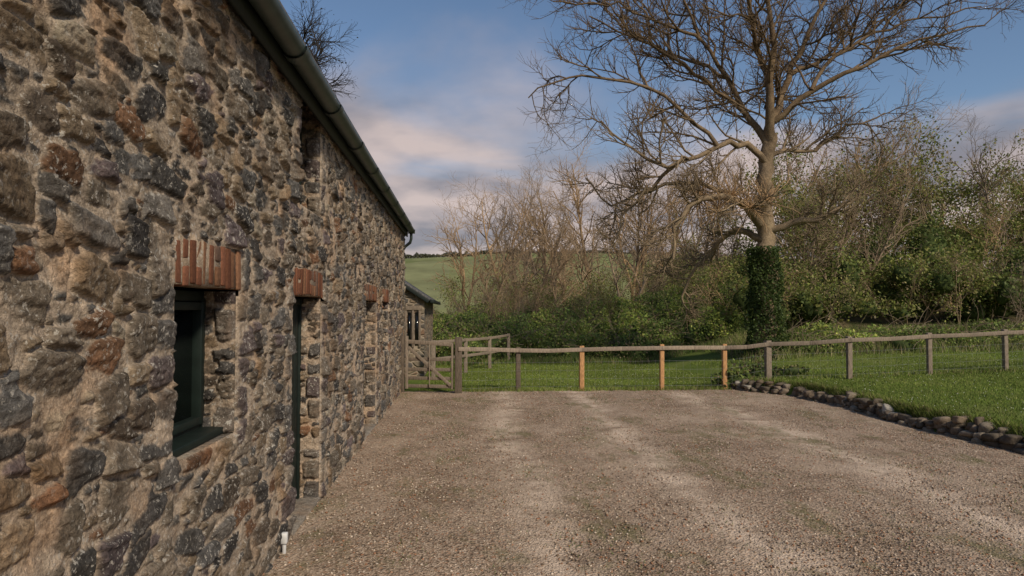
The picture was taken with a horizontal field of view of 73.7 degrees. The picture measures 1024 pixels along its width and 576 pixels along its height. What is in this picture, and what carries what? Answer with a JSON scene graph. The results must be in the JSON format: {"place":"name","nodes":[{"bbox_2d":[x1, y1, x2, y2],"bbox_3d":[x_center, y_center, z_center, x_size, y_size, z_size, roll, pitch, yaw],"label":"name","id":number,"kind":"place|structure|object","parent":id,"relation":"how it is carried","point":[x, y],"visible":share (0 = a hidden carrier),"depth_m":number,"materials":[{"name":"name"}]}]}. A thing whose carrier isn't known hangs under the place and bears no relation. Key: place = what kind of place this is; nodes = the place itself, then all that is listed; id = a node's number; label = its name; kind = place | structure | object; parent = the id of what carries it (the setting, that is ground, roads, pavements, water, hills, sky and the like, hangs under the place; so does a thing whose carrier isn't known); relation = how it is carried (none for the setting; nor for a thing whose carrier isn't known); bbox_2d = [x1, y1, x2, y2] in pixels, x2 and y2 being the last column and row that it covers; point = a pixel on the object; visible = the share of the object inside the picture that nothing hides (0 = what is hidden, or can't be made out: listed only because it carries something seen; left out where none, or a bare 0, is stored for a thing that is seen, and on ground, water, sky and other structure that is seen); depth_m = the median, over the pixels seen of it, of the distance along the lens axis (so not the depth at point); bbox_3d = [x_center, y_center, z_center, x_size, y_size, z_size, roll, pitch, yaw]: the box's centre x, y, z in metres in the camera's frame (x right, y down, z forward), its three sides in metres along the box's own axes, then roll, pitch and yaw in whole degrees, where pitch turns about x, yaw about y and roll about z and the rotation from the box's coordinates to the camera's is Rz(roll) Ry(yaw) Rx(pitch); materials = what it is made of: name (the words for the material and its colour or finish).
{"place":"outdoors","nodes":[
{"label":"outdoors","id":0,"kind":"place"},
{"bbox_2d":[436,328,746,364],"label":"rough grass","id":1,"kind":"structure","parent":0,"point":[603,360],"depth_m":22.99,"materials":[{"name":"green plant"}]},
{"bbox_2d":[280,0,1023,267],"label":"sky","id":2,"kind":"structure","parent":0,"point":[441,86],"materials":[{"name":"blue"}]},
{"bbox_2d":[404,253,1023,431],"bbox_3d":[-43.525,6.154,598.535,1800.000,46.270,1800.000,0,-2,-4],"label":"ground","id":3,"kind":"structure","parent":0,"point":[420,273],"depth_m":19.34,"materials":[{"name":"green plant"}]},
{"bbox_2d":[0,0,414,575],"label":"stone barn","id":4,"kind":"structure","parent":3,"relation":"on","point":[206,227],"depth_m":3.23,"materials":[{"name":"stone"}]},
{"bbox_2d":[173,301,192,422],"bbox_3d":[-1.822,0.422,3.601,0.010,0.710,0.750,0,-2,-4],"label":"window glass","id":5,"kind":"structure","parent":4,"relation":"in","point":[182,376],"depth_m":3.81,"materials":[{"name":"black glass"}]},
{"bbox_2d":[172,289,205,439],"bbox_3d":[-1.806,0.422,3.602,0.082,0.830,0.870,0,-2,-4],"label":"window frame","id":6,"kind":"structure","parent":4,"relation":"in","point":[186,426],"depth_m":3.92,"materials":[{"name":"green paint"}]},
{"bbox_2d":[291,298,301,498],"bbox_3d":[-1.983,1.017,5.907,0.065,1.870,1.070,0,-2,-4],"label":"door","id":7,"kind":"structure","parent":4,"relation":"in","point":[297,311],"depth_m":6.34,"materials":[{"name":"green paint"}]},
{"bbox_2d":[299,125,301,203],"bbox_3d":[-1.979,-1.190,6.029,0.082,1.010,0.810,0,-2,-4],"label":"window frame","id":8,"kind":"structure","parent":4,"relation":"in","point":[301,125],"depth_m":6.36,"materials":[{"name":"green paint"}]},
{"bbox_2d":[363,343,363,416],"bbox_3d":[-2.276,1.138,9.929,0.065,1.890,1.300,0,-2,-4],"label":"door","id":9,"kind":"structure","parent":4,"relation":"in","point":[363,343],"depth_m":10.52,"materials":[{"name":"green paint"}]},
{"bbox_2d":[290,0,357,98],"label":"bare tree","id":10,"kind":"object","parent":3,"relation":"on","point":[321,46],"visible":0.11,"depth_m":19.12,"materials":[{"name":"brown plant"}]},
{"bbox_2d":[404,281,440,375],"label":"stone outbuilding","id":11,"kind":"structure","parent":3,"relation":"on","point":[418,311],"depth_m":18.33,"materials":[{"name":"stone"}]},
{"bbox_2d":[407,312,417,345],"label":"slit windows","id":12,"kind":"structure","parent":11,"relation":"in","point":[409,313],"depth_m":18.32,"materials":[{"name":"black glass"}]},
{"bbox_2d":[400,335,453,392],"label":"field gate","id":13,"kind":"structure","parent":3,"relation":"on","point":[405,358],"depth_m":14.75,"materials":[{"name":"brown wood"}]},
{"bbox_2d":[431,334,509,376],"bbox_3d":[-1.063,2.015,20.363,0.184,1.139,5.552,-1,-2,21],"label":"rail fence","id":14,"kind":"object","parent":3,"relation":"on","point":[433,350],"visible":0.68,"depth_m":19.75,"materials":[{"name":"brown wood"}]},
{"bbox_2d":[405,248,814,262],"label":"distant hedgerow","id":15,"kind":"object","parent":3,"relation":"on","point":[416,255],"visible":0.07,"depth_m":427.45,"materials":[{"name":"green plant"}]},
{"bbox_2d":[263,389,1023,575],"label":"gravel yard","id":16,"kind":"structure","parent":3,"relation":"on","point":[471,544],"depth_m":6.62,"materials":[{"name":"beige gravel"}]},
{"bbox_2d":[369,392,1023,575],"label":"gravel weeds","id":17,"kind":"object","parent":16,"relation":"on","point":[693,469],"visible":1,"depth_m":7.44,"materials":[{"name":"green plant"}]},
{"bbox_2d":[423,72,1023,318],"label":"woodland trees","id":18,"kind":"object","parent":3,"relation":"on","point":[898,210],"visible":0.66,"depth_m":31.99,"materials":[{"name":"brown plant"}]},
{"bbox_2d":[427,229,1023,330],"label":"shrub thicket","id":19,"kind":"object","parent":3,"relation":"on","point":[538,300],"visible":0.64,"depth_m":26.65,"materials":[{"name":"green plant"}]},
{"bbox_2d":[433,268,1023,389],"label":"bramble hedge","id":20,"kind":"object","parent":3,"relation":"on","point":[620,328],"visible":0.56,"depth_m":23.75,"materials":[{"name":"green plant"}]},
{"bbox_2d":[443,351,1020,412],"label":"daisies","id":21,"kind":"object","parent":3,"relation":"on","point":[803,377],"visible":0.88,"depth_m":16.58,"materials":[{"name":"white plant"}]},
{"bbox_2d":[455,329,1023,392],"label":"post and rail fence","id":22,"kind":"object","parent":3,"relation":"on","point":[768,345],"visible":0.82,"depth_m":15.24,"materials":[{"name":"wood"}]},
{"bbox_2d":[462,367,1023,435],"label":"grass tufts","id":23,"kind":"object","parent":3,"relation":"on","point":[899,406],"visible":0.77,"depth_m":13.47,"materials":[{"name":"green plant"}]},
{"bbox_2d":[502,0,1023,359],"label":"ash tree","id":24,"kind":"object","parent":3,"relation":"on","point":[765,277],"visible":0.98,"depth_m":19.83,"materials":[{"name":"brown plant"}]},
{"bbox_2d":[690,175,1023,329],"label":"evergreen bushes","id":25,"kind":"object","parent":3,"relation":"on","point":[923,237],"visible":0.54,"depth_m":25.27,"materials":[{"name":"green plant"}]},
{"bbox_2d":[729,379,1023,454],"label":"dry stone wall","id":26,"kind":"structure","parent":3,"relation":"on","point":[979,431],"depth_m":10.55,"materials":[{"name":"grey stone"}]},
{"bbox_2d":[418,340,1023,430],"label":"lawn grass","id":27,"kind":"structure","parent":0,"point":[589,367],"depth_m":16.91,"materials":[{"name":"green plant"}]},
{"bbox_2d":[701,320,1023,362],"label":"dry grass","id":28,"kind":"structure","parent":0,"point":[799,354],"depth_m":20.01,"materials":[{"name":"green plant"}]}
]}

